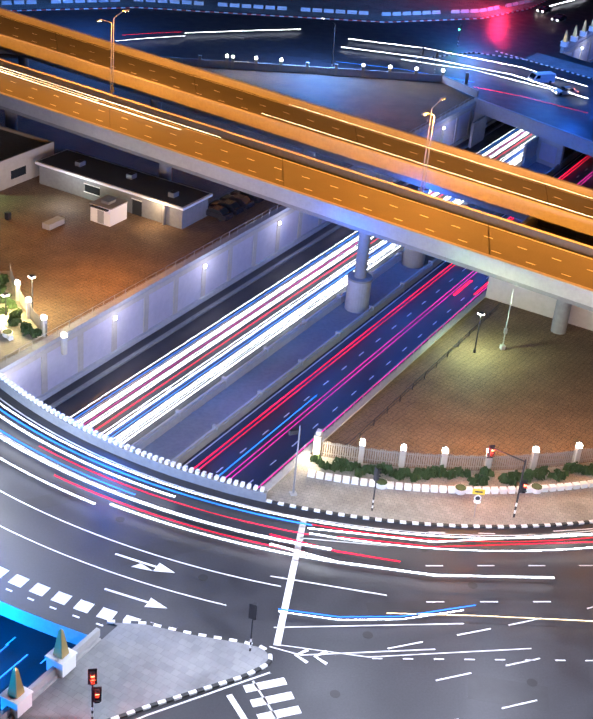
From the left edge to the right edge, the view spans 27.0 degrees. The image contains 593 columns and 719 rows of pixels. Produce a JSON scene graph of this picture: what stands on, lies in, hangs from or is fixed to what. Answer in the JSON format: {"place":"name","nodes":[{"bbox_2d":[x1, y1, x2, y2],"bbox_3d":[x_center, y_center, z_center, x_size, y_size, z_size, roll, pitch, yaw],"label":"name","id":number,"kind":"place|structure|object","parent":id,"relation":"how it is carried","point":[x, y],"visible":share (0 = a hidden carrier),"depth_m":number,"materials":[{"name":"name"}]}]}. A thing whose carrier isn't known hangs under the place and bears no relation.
{"place":"outdoors","nodes":[
{"label":"outdoors","id":0,"kind":"place"},
{"bbox_2d":[4,159,178,230],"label":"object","id":1,"kind":"object","parent":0,"point":[52,223],"visible":1,"depth_m":161.21,"materials":[{"name":"grey metal"}]},
{"bbox_2d":[0,125,212,228],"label":"service buildings","id":2,"kind":"structure","parent":0,"point":[24,156],"depth_m":167.39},
{"bbox_2d":[0,0,592,718],"bbox_3d":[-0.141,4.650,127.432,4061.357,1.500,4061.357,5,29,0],"label":"road","id":3,"kind":"structure","parent":0,"point":[394,686],"depth_m":103.79,"materials":[{"name":"grey asphalt"}]},
{"bbox_2d":[0,627,99,718],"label":"obelisk pillars","id":4,"kind":"structure","parent":3,"relation":"on","point":[16,695],"depth_m":88.50,"materials":[{"name":"white"}]},
{"bbox_2d":[0,373,267,502],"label":"bridge balustrade","id":5,"kind":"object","parent":3,"relation":"on","point":[66,423],"depth_m":114.47,"materials":[{"name":"concrete"}]},
{"bbox_2d":[13,622,267,718],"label":"island paving","id":6,"kind":"structure","parent":3,"relation":"on","point":[137,665],"depth_m":91.13,"materials":[{"name":"grey concrete"}]},
{"bbox_2d":[88,24,527,718],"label":"traffic lights","id":7,"kind":"object","parent":6,"relation":"on","point":[92,678],"visible":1,"depth_m":108.39,"materials":[{"name":"grey metal"}]},
{"bbox_2d":[107,619,272,718],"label":"island kerbs","id":8,"kind":"structure","parent":3,"relation":"on","point":[267,663],"depth_m":91.36,"materials":[{"name":"white concrete"}]},
{"bbox_2d":[1,0,533,15],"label":"barriers","id":9,"kind":"object","parent":3,"relation":"on","point":[9,2],"visible":0.83,"depth_m":271.38,"materials":[{"name":"white"}]},
{"bbox_2d":[10,0,546,22],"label":"kerb","id":10,"kind":"structure","parent":3,"relation":"on","point":[280,15],"depth_m":266.06,"materials":[{"name":"white concrete"}]},
{"bbox_2d":[0,398,592,625],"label":"road markings","id":11,"kind":"object","parent":3,"relation":"on","point":[20,581],"visible":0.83,"depth_m":101.39,"materials":[{"name":"white paint"}]},
{"bbox_2d":[0,403,592,564],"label":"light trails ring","id":12,"kind":"object","parent":3,"relation":"on","point":[82,479],"visible":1,"depth_m":108.38,"materials":[{"name":"white"}]},
{"bbox_2d":[321,17,335,66],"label":"street lamp","id":13,"kind":"object","parent":3,"relation":"on","point":[334,39],"visible":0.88,"depth_m":228.22,"materials":[{"name":"grey metal"}]},
{"bbox_2d":[119,0,587,108],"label":"light trails","id":14,"kind":"object","parent":3,"relation":"on","point":[428,58],"visible":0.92,"depth_m":242.76,"materials":[{"name":"white"}]},
{"bbox_2d":[136,519,592,718],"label":"road markings","id":15,"kind":"object","parent":3,"relation":"on","point":[268,700],"visible":0.98,"depth_m":94.77,"materials":[{"name":"white paint"}]},
{"bbox_2d":[266,499,592,527],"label":"ring kerbs","id":16,"kind":"structure","parent":3,"relation":"on","point":[427,523],"depth_m":110.14,"materials":[{"name":"white concrete"}]},
{"bbox_2d":[415,51,592,78],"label":"bridge kerb","id":17,"kind":"structure","parent":3,"relation":"on","point":[507,57],"depth_m":250.90,"materials":[{"name":"white concrete"}]},
{"bbox_2d":[486,216,592,330],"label":"embankment wall","id":18,"kind":"structure","parent":3,"relation":"on","point":[522,298],"depth_m":149.02,"materials":[{"name":"grey concrete"}]},
{"bbox_2d":[528,71,555,84],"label":"white van","id":19,"kind":"object","parent":3,"relation":"on","point":[548,77],"visible":0.88,"depth_m":236.54,"materials":[{"name":"white"}]},
{"bbox_2d":[537,5,551,13],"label":"dark car","id":20,"kind":"object","parent":3,"relation":"on","point":[544,9],"visible":1,"depth_m":289.78,"materials":[{"name":"grey metal"}]},
{"bbox_2d":[551,13,566,22],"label":"dark car","id":21,"kind":"object","parent":3,"relation":"on","point":[558,17],"visible":1,"depth_m":283.24,"materials":[{"name":"grey metal"}]},
{"bbox_2d":[552,86,578,95],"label":"silver car","id":22,"kind":"object","parent":3,"relation":"on","point":[564,90],"visible":0.9,"depth_m":231.27,"materials":[{"name":"grey metal"}]},
{"bbox_2d":[0,54,592,524],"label":"paving","id":23,"kind":"structure","parent":0,"point":[528,388],"depth_m":139.65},
{"bbox_2d":[206,205,232,221],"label":"parked car","id":24,"kind":"object","parent":23,"relation":"on","point":[220,213],"visible":0.77,"depth_m":165.38,"materials":[{"name":"grey metal"}]},
{"bbox_2d":[209,199,243,214],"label":"parked car","id":25,"kind":"object","parent":23,"relation":"on","point":[234,207],"visible":0.85,"depth_m":167.54,"materials":[{"name":"grey metal"}]},
{"bbox_2d":[220,194,254,208],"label":"parked car","id":26,"kind":"object","parent":23,"relation":"on","point":[245,201],"visible":0.62,"depth_m":169.65,"materials":[{"name":"grey"}]},
{"bbox_2d":[0,50,478,97],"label":"wall","id":27,"kind":"structure","parent":23,"relation":"on","point":[337,71],"depth_m":229.06,"materials":[{"name":"concrete"}]},
{"bbox_2d":[2,274,484,352],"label":"lamp posts","id":28,"kind":"object","parent":23,"relation":"on","point":[31,276],"visible":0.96,"depth_m":136.55,"materials":[{"name":"grey metal"}]},
{"bbox_2d":[230,190,263,203],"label":"parked car","id":29,"kind":"object","parent":23,"relation":"on","point":[255,199],"visible":0.46,"depth_m":171.47,"materials":[{"name":"grey"}]},
{"bbox_2d":[0,97,498,487],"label":"railings","id":30,"kind":"object","parent":23,"relation":"on","point":[362,394],"visible":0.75,"depth_m":134.69,"materials":[{"name":"metal"}]},
{"bbox_2d":[0,273,592,485],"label":"shrub foliage","id":31,"kind":"object","parent":23,"relation":"on","point":[341,464],"visible":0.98,"depth_m":116.51,"materials":[{"name":"green plant"}]},
{"bbox_2d":[0,320,592,494],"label":"planters","id":32,"kind":"object","parent":23,"relation":"on","point":[462,489],"visible":0.94,"depth_m":114.40,"materials":[{"name":"white concrete"}]},
{"bbox_2d":[10,265,592,469],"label":"fence","id":33,"kind":"object","parent":23,"relation":"on","point":[41,324],"visible":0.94,"depth_m":117.60,"materials":[{"name":"white concrete"}]},
{"bbox_2d":[288,289,513,516],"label":"sign posts","id":34,"kind":"object","parent":23,"relation":"on","point":[477,498],"visible":1,"depth_m":110.26,"materials":[{"name":"metal"}]},
{"bbox_2d":[0,7,592,311],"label":"flyover","id":35,"kind":"object","parent":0,"point":[554,266],"visible":0.88,"depth_m":166.69,"materials":[{"name":"concrete"}]},
{"bbox_2d":[96,9,445,192],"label":"street lights","id":36,"kind":"object","parent":35,"relation":"on","point":[112,81],"visible":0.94,"depth_m":160.00,"materials":[{"name":"metal"}]},
{"bbox_2d":[0,67,592,216],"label":"light trails","id":37,"kind":"object","parent":35,"relation":"on","point":[220,137],"visible":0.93,"depth_m":175.48,"materials":[{"name":"white"}]},
{"bbox_2d":[0,62,592,710],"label":"underpass road","id":38,"kind":"structure","parent":0,"point":[84,394],"depth_m":146.30,"materials":[{"name":"grey asphalt"}]},
{"bbox_2d":[25,32,548,711],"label":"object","id":39,"kind":"object","parent":38,"relation":"on","point":[495,690],"visible":0.83,"depth_m":103.47,"materials":[{"name":"black"}]},
{"bbox_2d":[0,129,591,677],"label":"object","id":40,"kind":"object","parent":38,"relation":"on","point":[268,339],"visible":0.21,"depth_m":146.43,"materials":[{"name":"white"}]},
{"bbox_2d":[0,35,592,718],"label":"trench walls","id":41,"kind":"structure","parent":38,"relation":"on","point":[44,369],"depth_m":148.92,"materials":[{"name":"concrete"}]},
{"bbox_2d":[560,20,592,52],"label":"obelisk pillars","id":42,"kind":"structure","parent":41,"relation":"on","point":[565,44],"depth_m":263.07,"materials":[{"name":"concrete"}]},
{"bbox_2d":[129,147,580,465],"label":"median barriers","id":43,"kind":"object","parent":38,"relation":"on","point":[189,430],"visible":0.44,"depth_m":144.09,"materials":[{"name":"concrete"}]},
{"bbox_2d":[5,55,571,334],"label":"bridge piers","id":44,"kind":"structure","parent":43,"relation":"on","point":[358,289],"depth_m":157.63,"materials":[{"name":"grey concrete"}]},
{"bbox_2d":[468,97,592,169],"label":"bridge abutment","id":45,"kind":"object","parent":38,"relation":"on","point":[547,144],"visible":0.88,"depth_m":213.87,"materials":[{"name":"concrete"}]},
{"bbox_2d":[0,0,592,77],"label":"paving","id":46,"kind":"structure","parent":0,"point":[375,8],"depth_m":274.29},
{"bbox_2d":[270,528,590,620],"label":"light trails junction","id":47,"kind":"object","parent":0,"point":[416,573],"visible":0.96,"depth_m":103.35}
]}

